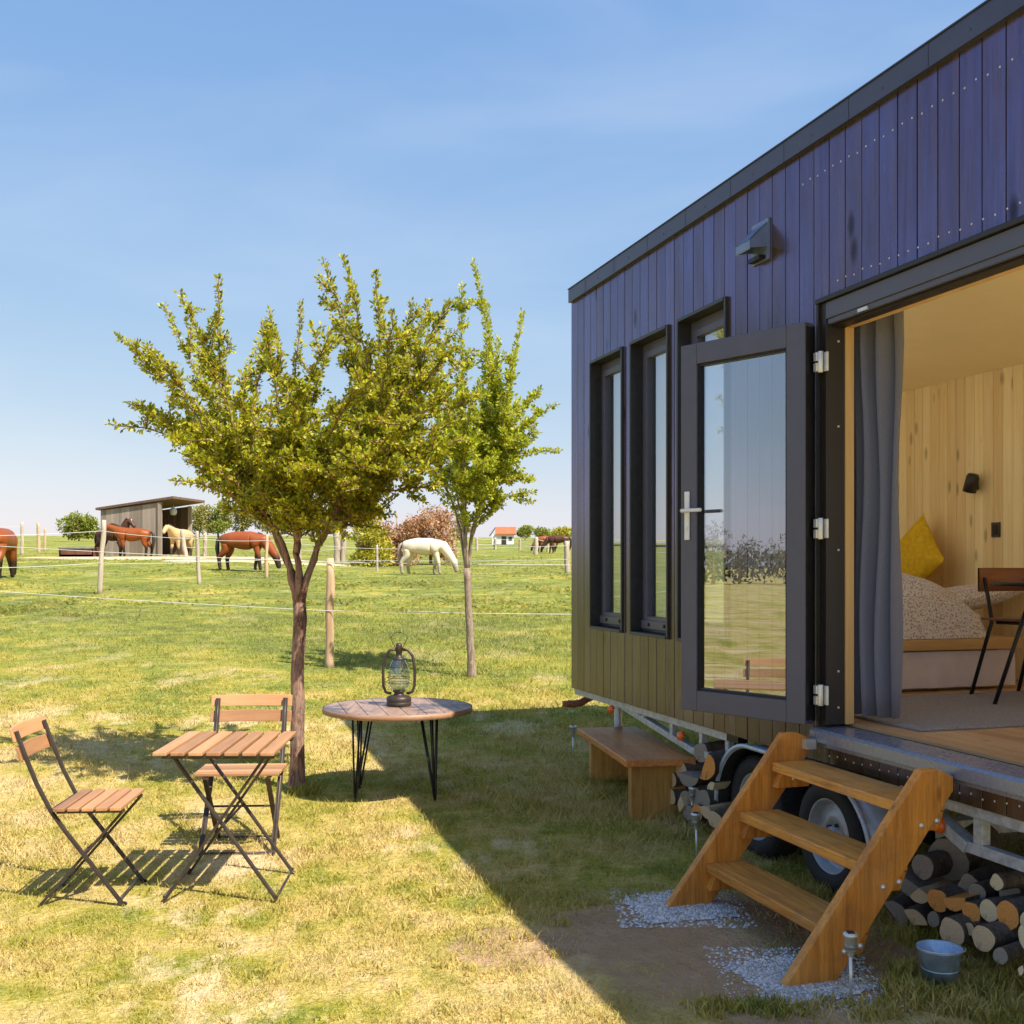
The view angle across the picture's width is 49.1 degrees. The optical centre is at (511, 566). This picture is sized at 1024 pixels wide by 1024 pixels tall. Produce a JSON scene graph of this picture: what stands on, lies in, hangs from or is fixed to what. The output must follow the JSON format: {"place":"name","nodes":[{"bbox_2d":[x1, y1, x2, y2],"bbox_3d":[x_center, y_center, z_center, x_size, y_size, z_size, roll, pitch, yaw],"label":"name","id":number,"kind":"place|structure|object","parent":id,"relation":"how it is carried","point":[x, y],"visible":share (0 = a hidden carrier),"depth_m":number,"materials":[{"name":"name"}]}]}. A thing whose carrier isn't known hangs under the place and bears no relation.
{"place":"outdoors","nodes":[
{"label":"outdoors","id":0,"kind":"place"},
{"bbox_2d":[25,556,304,561],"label":"path","id":1,"kind":"structure","parent":0,"point":[155,557],"depth_m":52.82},
{"bbox_2d":[165,559,385,566],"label":"path","id":2,"kind":"structure","parent":0,"point":[270,562],"depth_m":49.61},
{"bbox_2d":[0,0,984,537],"label":"sky","id":3,"kind":"structure","parent":0,"point":[150,149],"materials":[{"name":"blue"}]},
{"bbox_2d":[0,536,1023,1023],"bbox_3d":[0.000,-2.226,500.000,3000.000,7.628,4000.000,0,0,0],"label":"ground","id":4,"kind":"structure","parent":0,"point":[646,950],"depth_m":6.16,"materials":[{"name":"plant"}]},
{"bbox_2d":[0,528,17,577],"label":"horse","id":5,"kind":"object","parent":4,"relation":"on","point":[9,553],"visible":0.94,"depth_m":36.72},
{"bbox_2d":[20,522,45,554],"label":"fence","id":6,"kind":"object","parent":4,"relation":"on","point":[22,527],"visible":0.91,"depth_m":64.40,"materials":[{"name":"brown wood"}]},
{"bbox_2d":[9,716,146,906],"bbox_3d":[-2.028,1.133,5.251,0.527,0.824,0.456,0,0,-5],"label":"folding chair","id":7,"kind":"object","parent":4,"relation":"on","point":[89,802],"visible":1,"depth_m":5.19,"materials":[{"name":"brown wood"}]},
{"bbox_2d":[55,510,100,540],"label":"tree","id":8,"kind":"object","parent":4,"relation":"on","point":[86,523],"visible":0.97,"depth_m":119.56,"materials":[{"name":"green plant"}]},
{"bbox_2d":[58,547,98,556],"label":"feed trough","id":9,"kind":"object","parent":4,"relation":"on","point":[66,552],"visible":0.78,"depth_m":55.15,"materials":[{"name":"wood"}]},
{"bbox_2d":[94,518,135,554],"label":"horse","id":10,"kind":"object","parent":4,"relation":"on","point":[126,523],"visible":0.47,"depth_m":56.09},
{"bbox_2d":[100,523,154,555],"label":"horse","id":11,"kind":"object","parent":4,"relation":"on","point":[117,529],"visible":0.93,"depth_m":54.78},
{"bbox_2d":[95,496,204,555],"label":"field shelter","id":12,"kind":"object","parent":4,"relation":"on","point":[152,516],"visible":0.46,"depth_m":57.61,"materials":[{"name":"wood"}]},
{"bbox_2d":[169,505,176,514],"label":"hay net","id":13,"kind":"object","parent":12,"relation":"hanging from","point":[173,511],"visible":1,"depth_m":58.04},
{"bbox_2d":[162,524,193,555],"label":"horse","id":14,"kind":"object","parent":4,"relation":"on","point":[173,533],"visible":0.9,"depth_m":54.75},
{"bbox_2d":[192,503,213,538],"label":"tree","id":15,"kind":"object","parent":4,"relation":"on","point":[201,514],"visible":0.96,"depth_m":149.29,"materials":[{"name":"plant"}]},
{"bbox_2d":[204,499,232,537],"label":"tree","id":16,"kind":"object","parent":4,"relation":"on","point":[220,524],"visible":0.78,"depth_m":151.32,"materials":[{"name":"plant"}]},
{"bbox_2d":[152,731,295,903],"bbox_3d":[-1.355,1.188,5.360,0.577,0.709,0.660,0,0,0],"label":"folding table","id":17,"kind":"object","parent":4,"relation":"on","point":[211,746],"visible":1,"depth_m":5.20,"materials":[{"name":"brown wood"}]},
{"bbox_2d":[228,502,254,531],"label":"tree","id":18,"kind":"object","parent":4,"relation":"on","point":[243,521],"visible":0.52,"depth_m":155.38,"materials":[{"name":"plant"}]},
{"bbox_2d":[193,694,292,855],"bbox_3d":[-1.475,1.142,6.183,0.456,0.824,0.527,0,0,-3],"label":"folding chair","id":19,"kind":"object","parent":4,"relation":"on","point":[270,770],"visible":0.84,"depth_m":6.25,"materials":[{"name":"wood"}]},
{"bbox_2d":[215,531,280,569],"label":"horse","id":20,"kind":"object","parent":4,"relation":"on","point":[245,540],"visible":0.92,"depth_m":42.25},
{"bbox_2d":[180,529,346,561],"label":"corral fence","id":21,"kind":"object","parent":4,"relation":"on","point":[339,549],"visible":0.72,"depth_m":53.91,"materials":[{"name":"wood"}]},
{"bbox_2d":[248,512,282,535],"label":"tree","id":22,"kind":"object","parent":4,"relation":"on","point":[266,528],"visible":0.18,"depth_m":149.40,"materials":[{"name":"plant"}]},
{"bbox_2d":[0,550,570,616],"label":"paddock grass","id":23,"kind":"structure","parent":4,"relation":"on","point":[310,602],"depth_m":29.99,"materials":[{"name":"plant"}]},
{"bbox_2d":[0,546,570,667],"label":"fence","id":24,"kind":"object","parent":4,"relation":"on","point":[329,618],"visible":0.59,"depth_m":13.95,"materials":[{"name":"brown wood"}]},
{"bbox_2d":[0,520,570,593],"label":"paddock fence","id":25,"kind":"object","parent":4,"relation":"on","point":[566,559],"visible":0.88,"depth_m":34.41,"materials":[{"name":"brown wood"}]},
{"bbox_2d":[104,253,479,789],"bbox_3d":[-1.496,-0.300,7.482,2.584,3.679,2.076,0,0,0],"label":"young tree","id":26,"kind":"object","parent":4,"relation":"on","point":[287,468],"visible":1,"depth_m":7.27,"materials":[{"name":"green plant"}]},
{"bbox_2d":[304,509,340,537],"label":"tree","id":27,"kind":"object","parent":4,"relation":"on","point":[319,529],"visible":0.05,"depth_m":159.75,"materials":[{"name":"plant"}]},
{"bbox_2d":[348,503,394,566],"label":"bush","id":28,"kind":"object","parent":4,"relation":"on","point":[365,538],"visible":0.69,"depth_m":49.88,"materials":[{"name":"green plant"}]},
{"bbox_2d":[322,697,471,800],"bbox_3d":[-0.745,1.201,7.310,0.974,0.588,0.974,0,0,0],"label":"round table","id":29,"kind":"object","parent":4,"relation":"on","point":[370,710],"visible":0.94,"depth_m":7.14,"materials":[{"name":"brown wood"}]},
{"bbox_2d":[382,632,415,706],"bbox_3d":[-0.740,0.667,7.330,0.168,0.482,0.164,0,0,44],"label":"oil lantern","id":30,"kind":"object","parent":29,"relation":"on","point":[398,698],"visible":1,"depth_m":7.32,"materials":[{"name":"brown metal"}]},
{"bbox_2d":[376,516,422,565],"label":"bush","id":31,"kind":"object","parent":4,"relation":"on","point":[406,528],"visible":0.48,"depth_m":51.54,"materials":[{"name":"brown plant"}]},
{"bbox_2d":[397,538,458,573],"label":"pony","id":32,"kind":"object","parent":4,"relation":"on","point":[424,546],"visible":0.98,"depth_m":41.26},
{"bbox_2d":[404,504,459,564],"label":"bush","id":33,"kind":"object","parent":4,"relation":"on","point":[429,523],"visible":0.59,"depth_m":52.50,"materials":[{"name":"brown plant"}]},
{"bbox_2d":[448,519,471,539],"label":"tree","id":34,"kind":"object","parent":4,"relation":"on","point":[456,529],"visible":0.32,"depth_m":157.78,"materials":[{"name":"plant"}]},
{"bbox_2d":[424,257,562,676],"bbox_3d":[-0.270,-1.178,13.270,1.573,5.034,1.837,0,0,-19],"label":"young tree","id":35,"kind":"object","parent":4,"relation":"on","point":[494,443],"visible":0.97,"depth_m":13.12,"materials":[{"name":"green plant"}]},
{"bbox_2d":[489,527,515,544],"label":"red roofed shed","id":36,"kind":"structure","parent":4,"relation":"on","point":[507,534],"depth_m":118.00,"materials":[{"name":"paint"}]},
{"bbox_2d":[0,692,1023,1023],"bbox_3d":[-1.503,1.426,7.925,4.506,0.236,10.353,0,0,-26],"label":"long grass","id":37,"kind":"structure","parent":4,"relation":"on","point":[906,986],"depth_m":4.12,"materials":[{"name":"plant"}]},
{"bbox_2d":[476,537,549,554],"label":"fence","id":38,"kind":"object","parent":4,"relation":"on","point":[535,546],"visible":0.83,"depth_m":82.05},
{"bbox_2d":[516,524,534,538],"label":"tree","id":39,"kind":"object","parent":4,"relation":"on","point":[525,531],"visible":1,"depth_m":159.48,"materials":[{"name":"plant"}]},
{"bbox_2d":[532,526,550,536],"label":"tree","id":40,"kind":"object","parent":4,"relation":"on","point":[540,531],"visible":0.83,"depth_m":161.39,"materials":[{"name":"plant"}]},
{"bbox_2d":[531,536,557,551],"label":"horse","id":41,"kind":"object","parent":4,"relation":"on","point":[542,538],"visible":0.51,"depth_m":79.78},
{"bbox_2d":[540,535,570,552],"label":"horse","id":42,"kind":"object","parent":4,"relation":"on","point":[553,539],"visible":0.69,"depth_m":75.84},
{"bbox_2d":[548,526,570,539],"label":"tree","id":43,"kind":"object","parent":4,"relation":"on","point":[565,530],"visible":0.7,"depth_m":157.18,"materials":[{"name":"green plant"}]},
{"bbox_2d":[570,725,575,756],"bbox_3d":[0.466,1.344,8.555,0.052,0.273,0.051,0,3,8],"label":"solar stake lamp","id":44,"kind":"object","parent":4,"relation":"on","point":[573,730],"visible":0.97,"depth_m":8.54,"materials":[{"name":"silver metal"}]},
{"bbox_2d":[577,727,695,820],"bbox_3d":[0.780,1.341,7.321,0.430,0.398,1.360,0,0,-9],"label":"wooden bench","id":45,"kind":"object","parent":4,"relation":"on","point":[644,763],"visible":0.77,"depth_m":6.79,"materials":[{"name":"brown wood"}]},
{"bbox_2d":[670,787,688,804],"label":"firewood log","id":46,"kind":"object","parent":4,"relation":"on","point":[675,795],"visible":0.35,"depth_m":6.71,"materials":[{"name":"brown wood"}]},
{"bbox_2d":[672,772,715,786],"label":"firewood log","id":47,"kind":"object","parent":46,"relation":"on","point":[676,782],"visible":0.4,"depth_m":6.72,"materials":[{"name":"brown wood"}]},
{"bbox_2d":[676,760,704,776],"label":"firewood log","id":48,"kind":"object","parent":47,"relation":"on","point":[698,766],"visible":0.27,"depth_m":6.68,"materials":[{"name":"brown wood"}]},
{"bbox_2d":[607,885,756,927],"bbox_3d":[0.753,1.536,5.094,0.603,0.020,0.642,0,0,0],"label":"gravel patch","id":49,"kind":"object","parent":4,"relation":"on","point":[664,914],"visible":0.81,"depth_m":4.98,"materials":[{"name":"gravel"}]},
{"bbox_2d":[678,796,690,811],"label":"split log","id":50,"kind":"object","parent":4,"relation":"on","point":[683,801],"visible":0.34,"depth_m":6.56,"materials":[{"name":"brown wood"}]},
{"bbox_2d":[680,790,688,799],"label":"split log","id":51,"kind":"object","parent":50,"relation":"on","point":[685,793],"visible":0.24,"depth_m":6.58,"materials":[{"name":"brown wood"}]},
{"bbox_2d":[683,804,692,820],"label":"firewood log","id":52,"kind":"object","parent":4,"relation":"on","point":[687,812],"visible":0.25,"depth_m":6.52,"materials":[{"name":"brown wood"}]},
{"bbox_2d":[689,785,707,805],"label":"firewood log","id":53,"kind":"object","parent":52,"relation":"on","point":[697,790],"visible":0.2,"depth_m":6.50,"materials":[{"name":"grey wood"}]},
{"bbox_2d":[679,770,715,786],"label":"split log","id":54,"kind":"object","parent":53,"relation":"on","point":[689,778],"visible":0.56,"depth_m":6.54,"materials":[{"name":"brown wood"}]},
{"bbox_2d":[688,786,695,825],"bbox_3d":[1.048,1.413,6.526,0.051,0.272,0.052,1,2,-25],"label":"solar stake lamp","id":55,"kind":"object","parent":4,"relation":"on","point":[692,793],"visible":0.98,"depth_m":6.51,"materials":[{"name":"silver metal"}]},
{"bbox_2d":[691,812,700,855],"bbox_3d":[0.971,1.427,5.896,0.051,0.273,0.052,0,3,33],"label":"solar stake lamp","id":56,"kind":"object","parent":4,"relation":"on","point":[696,819],"visible":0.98,"depth_m":5.88,"materials":[{"name":"silver metal"}]},
{"bbox_2d":[691,804,707,821],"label":"firewood log","id":57,"kind":"object","parent":4,"relation":"on","point":[695,807],"visible":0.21,"depth_m":6.39,"materials":[{"name":"brown wood"}]},
{"bbox_2d":[698,789,722,805],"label":"firewood log","id":58,"kind":"object","parent":57,"relation":"on","point":[705,797],"visible":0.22,"depth_m":6.37,"materials":[{"name":"grey wood"}]},
{"bbox_2d":[707,781,730,789],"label":"split log","id":59,"kind":"object","parent":58,"relation":"on","point":[714,785],"visible":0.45,"depth_m":6.19,"materials":[{"name":"brown wood"}]},
{"bbox_2d":[700,749,724,779],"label":"split log","id":60,"kind":"object","parent":59,"relation":"on","point":[710,770],"visible":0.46,"depth_m":6.17,"materials":[{"name":"brown wood"}]},
{"bbox_2d":[694,740,744,761],"bbox_3d":[1.232,1.084,6.625,0.330,0.120,0.120,0,0,-37],"label":"firewood log","id":61,"kind":"object","parent":60,"relation":"on","point":[700,749],"visible":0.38,"depth_m":6.53,"materials":[{"name":"brown wood"}]},
{"bbox_2d":[700,802,730,818],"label":"split log","id":62,"kind":"object","parent":4,"relation":"on","point":[706,810],"visible":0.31,"depth_m":6.27,"materials":[{"name":"brown wood"}]},
{"bbox_2d":[708,807,728,827],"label":"firewood log","id":63,"kind":"object","parent":4,"relation":"on","point":[715,817],"visible":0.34,"depth_m":6.11,"materials":[{"name":"brown wood"}]},
{"bbox_2d":[562,0,1023,893],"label":"tiny house","id":64,"kind":"structure","parent":4,"relation":"on","point":[712,462],"depth_m":5.78,"materials":[{"name":"wood"}]},
{"bbox_2d":[589,346,623,632],"bbox_3d":[0.712,-0.522,7.868,0.144,1.935,0.605,0,0,-17],"label":"window","id":65,"kind":"structure","parent":64,"relation":"in","point":[602,369],"depth_m":8.06,"materials":[{"name":"black metal"}]},
{"bbox_2d":[629,324,669,638],"bbox_3d":[0.928,-0.522,7.174,0.144,1.935,0.590,0,0,-17],"label":"window","id":66,"kind":"structure","parent":64,"relation":"in","point":[643,350],"depth_m":7.36,"materials":[{"name":"black metal"}]},
{"bbox_2d":[676,296,727,647],"bbox_3d":[1.144,-0.522,6.475,0.144,1.935,0.618,0,0,-17],"label":"window","id":67,"kind":"structure","parent":64,"relation":"in","point":[692,328],"depth_m":6.54,"materials":[{"name":"black metal"}]},
{"bbox_2d":[680,322,814,724],"bbox_3d":[1.153,-0.205,5.561,0.191,1.890,0.771,0,0,-40],"label":"door","id":68,"kind":"structure","parent":64,"relation":"in","point":[797,340],"depth_m":5.40,"materials":[{"name":"black metal"}]},
{"bbox_2d":[854,311,903,718],"bbox_3d":[1.698,-0.250,5.317,0.160,1.900,0.344,0,0,-17],"label":"curtain","id":69,"kind":"object","parent":64,"relation":"hanging from","point":[878,588],"visible":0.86,"depth_m":5.20,"materials":[{"name":"fabric"}]},
{"bbox_2d":[854,690,1023,731],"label":"rug","id":70,"kind":"object","parent":64,"relation":"on","point":[944,712],"visible":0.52,"depth_m":5.60,"materials":[{"name":"carpet"}]},
{"bbox_2d":[969,568,1023,693],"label":"dining chair","id":71,"kind":"object","parent":70,"relation":"on","point":[987,577],"visible":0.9,"depth_m":6.40,"materials":[{"name":"brown wood"}]},
{"bbox_2d":[992,582,1023,703],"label":"table","id":72,"kind":"object","parent":70,"relation":"on","point":[1011,653],"visible":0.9,"depth_m":5.91,"materials":[{"name":"black metal"}]},
{"bbox_2d":[902,613,1021,690],"bbox_3d":[1.869,0.510,7.638,1.870,0.460,2.300,0,0,-17],"label":"bed","id":73,"kind":"object","parent":64,"relation":"on","point":[951,663],"visible":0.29,"depth_m":6.71,"materials":[{"name":"fabric"}]},
{"bbox_2d":[900,513,944,578],"bbox_3d":[2.895,-0.060,8.061,0.152,0.480,0.480,13,-47,-17],"label":"cushion","id":74,"kind":"object","parent":73,"relation":"on","point":[921,556],"visible":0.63,"depth_m":7.94,"materials":[{"name":"yellow fabric"}]},
{"bbox_2d":[902,573,985,639],"bbox_3d":[1.821,0.201,7.508,1.600,0.452,2.040,0,0,-17],"label":"duvet","id":75,"kind":"object","parent":73,"relation":"on","point":[932,610],"visible":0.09,"depth_m":6.70,"materials":[{"name":"fabric"}]},
{"bbox_2d":[945,584,1023,609],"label":"pillow","id":76,"kind":"object","parent":73,"relation":"on","point":[970,596],"visible":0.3,"depth_m":7.16,"materials":[{"name":"fabric"}]},
{"bbox_2d":[962,473,978,493],"bbox_3d":[3.150,-0.573,7.663,0.114,0.144,0.119,0,0,-17],"label":"wall lamp","id":77,"kind":"object","parent":64,"relation":"attached to","point":[971,483],"visible":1,"depth_m":7.63,"materials":[{"name":"metal"}]},
{"bbox_2d":[991,522,999,536],"bbox_3d":[3.247,-0.250,7.521,0.013,0.100,0.080,0,0,-17],"label":"light switch","id":78,"kind":"object","parent":64,"relation":"attached to","point":[995,529],"visible":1,"depth_m":7.51,"materials":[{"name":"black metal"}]},
{"bbox_2d":[703,946,910,1011],"bbox_3d":[1.077,1.536,4.203,0.634,0.020,0.674,0,0,0],"label":"gravel patch","id":79,"kind":"object","parent":4,"relation":"on","point":[771,980],"visible":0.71,"depth_m":4.18,"materials":[{"name":"gravel"}]},
{"bbox_2d":[665,731,952,986],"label":"wooden steps","id":80,"kind":"structure","parent":4,"relation":"on","point":[877,864],"depth_m":4.54,"materials":[{"name":"brown wood"}]},
{"bbox_2d":[843,930,857,998],"bbox_3d":[1.206,1.434,3.988,0.052,0.272,0.051,-1,1,0],"label":"solar stake lamp","id":81,"kind":"object","parent":4,"relation":"on","point":[850,941],"visible":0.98,"depth_m":3.98,"materials":[{"name":"silver metal"}]},
{"bbox_2d":[884,891,917,927],"bbox_3d":[1.738,1.482,4.901,0.108,0.115,0.330,0,0,39],"label":"split log","id":82,"kind":"object","parent":4,"relation":"on","point":[897,905],"visible":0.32,"depth_m":4.78,"materials":[{"name":"brown wood"}]},
{"bbox_2d":[904,902,934,925],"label":"split log","id":83,"kind":"object","parent":4,"relation":"on","point":[917,914],"visible":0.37,"depth_m":4.63,"materials":[{"name":"brown wood"}]},
{"bbox_2d":[901,868,945,895],"bbox_3d":[1.807,1.357,4.880,0.119,0.092,0.330,0,0,43],"label":"split log","id":84,"kind":"object","parent":83,"relation":"on","point":[912,882],"visible":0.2,"depth_m":4.78,"materials":[{"name":"brown wood"}]},
{"bbox_2d":[910,879,959,903],"bbox_3d":[1.814,1.360,4.734,0.330,0.064,0.103,0,0,-39],"label":"split log","id":85,"kind":"object","parent":83,"relation":"on","point":[918,895],"visible":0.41,"depth_m":4.65,"materials":[{"name":"brown wood"}]},
{"bbox_2d":[928,823,1002,880],"bbox_3d":[1.989,1.242,4.913,0.187,0.188,0.400,0,0,43],"label":"firewood log","id":86,"kind":"object","parent":85,"relation":"on","point":[965,862],"visible":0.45,"depth_m":4.76,"materials":[{"name":"brown wood"}]},
{"bbox_2d":[911,850,952,879],"bbox_3d":[1.859,1.262,4.806,0.330,0.109,0.108,0,0,-35],"label":"firewood log","id":87,"kind":"object","parent":86,"relation":"on","point":[932,864],"visible":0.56,"depth_m":4.71,"materials":[{"name":"brown wood"}]},
{"bbox_2d":[916,939,966,991],"bbox_3d":[1.570,1.464,4.106,0.172,0.152,0.173,0,0,0],"label":"zinc bucket","id":88,"kind":"object","parent":4,"relation":"on","point":[940,959],"visible":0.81,"depth_m":4.06,"materials":[{"name":"silver metal"}]},
{"bbox_2d":[927,911,962,926],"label":"firewood log","id":89,"kind":"object","parent":4,"relation":"on","point":[935,918],"visible":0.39,"depth_m":4.52,"materials":[{"name":"grey wood"}]},
{"bbox_2d":[927,883,964,911],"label":"firewood log","id":90,"kind":"object","parent":89,"relation":"on","point":[935,896],"visible":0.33,"depth_m":4.51,"materials":[{"name":"brown wood"}]},
{"bbox_2d":[940,913,973,945],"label":"firewood log","id":91,"kind":"object","parent":4,"relation":"on","point":[953,929],"visible":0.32,"depth_m":4.29,"materials":[{"name":"brown wood"}]},
{"bbox_2d":[942,892,979,911],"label":"split log","id":92,"kind":"object","parent":91,"relation":"on","point":[954,903],"visible":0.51,"depth_m":4.40,"materials":[{"name":"brown wood"}]},
{"bbox_2d":[969,878,998,898],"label":"firewood log","id":93,"kind":"object","parent":92,"relation":"on","point":[984,889],"visible":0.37,"depth_m":4.42,"materials":[{"name":"brown wood"}]},
{"bbox_2d":[958,862,1015,891],"bbox_3d":[1.994,1.287,4.657,0.400,0.098,0.100,0,0,-42],"label":"firewood log","id":94,"kind":"object","parent":92,"relation":"on","point":[985,872],"visible":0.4,"depth_m":4.56,"materials":[{"name":"brown wood"}]},
{"bbox_2d":[966,920,989,935],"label":"firewood log","id":95,"kind":"object","parent":91,"relation":"on","point":[971,926],"visible":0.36,"depth_m":4.26,"materials":[{"name":"brown wood"}]},
{"bbox_2d":[962,895,999,921],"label":"firewood log","id":96,"kind":"object","parent":91,"relation":"on","point":[971,909],"visible":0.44,"depth_m":4.31,"materials":[{"name":"brown wood"}]},
{"bbox_2d":[972,921,1018,951],"bbox_3d":[1.871,1.362,4.178,0.330,0.097,0.106,0,0,-27],"label":"firewood log","id":97,"kind":"object","parent":4,"relation":"on","point":[990,936],"visible":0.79,"depth_m":4.10,"materials":[{"name":"brown wood"}]},
{"bbox_2d":[980,893,1023,921],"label":"firewood log","id":98,"kind":"object","parent":97,"relation":"on","point":[988,910],"visible":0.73,"depth_m":4.22,"materials":[{"name":"brown wood"}]},
{"bbox_2d":[990,870,1023,890],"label":"firewood log","id":99,"kind":"object","parent":98,"relation":"on","point":[1006,880],"visible":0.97,"depth_m":4.25,"materials":[{"name":"brown wood"}]},
{"bbox_2d":[997,896,1023,930],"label":"firewood log","id":100,"kind":"object","parent":97,"relation":"on","point":[1010,911],"visible":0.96,"depth_m":4.12,"materials":[{"name":"brown wood"}]},
{"bbox_2d":[993,940,1023,964],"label":"firewood log","id":101,"kind":"object","parent":4,"relation":"on","point":[1007,953],"visible":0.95,"depth_m":4.00,"materials":[{"name":"grey wood"}]},
{"bbox_2d":[1018,925,1023,948],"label":"split log","id":102,"kind":"object","parent":101,"relation":"on","point":[1021,933],"visible":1,"depth_m":3.94,"materials":[{"name":"brown wood"}]},
{"bbox_2d":[1018,965,1023,975],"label":"split log","id":103,"kind":"object","parent":4,"relation":"on","point":[1021,970],"visible":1,"depth_m":3.78,"materials":[{"name":"brown wood"}]},
{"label":"firewood log","id":104,"kind":"object","parent":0,"visible":0},
{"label":"firewood log","id":105,"kind":"object","parent":104,"relation":"on","visible":0},
{"bbox_2d":[999,887,1023,896],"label":"firewood log","id":106,"kind":"object","parent":105,"relation":"on","point":[1010,891],"visible":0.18,"depth_m":4.33,"materials":[{"name":"grey wood"}]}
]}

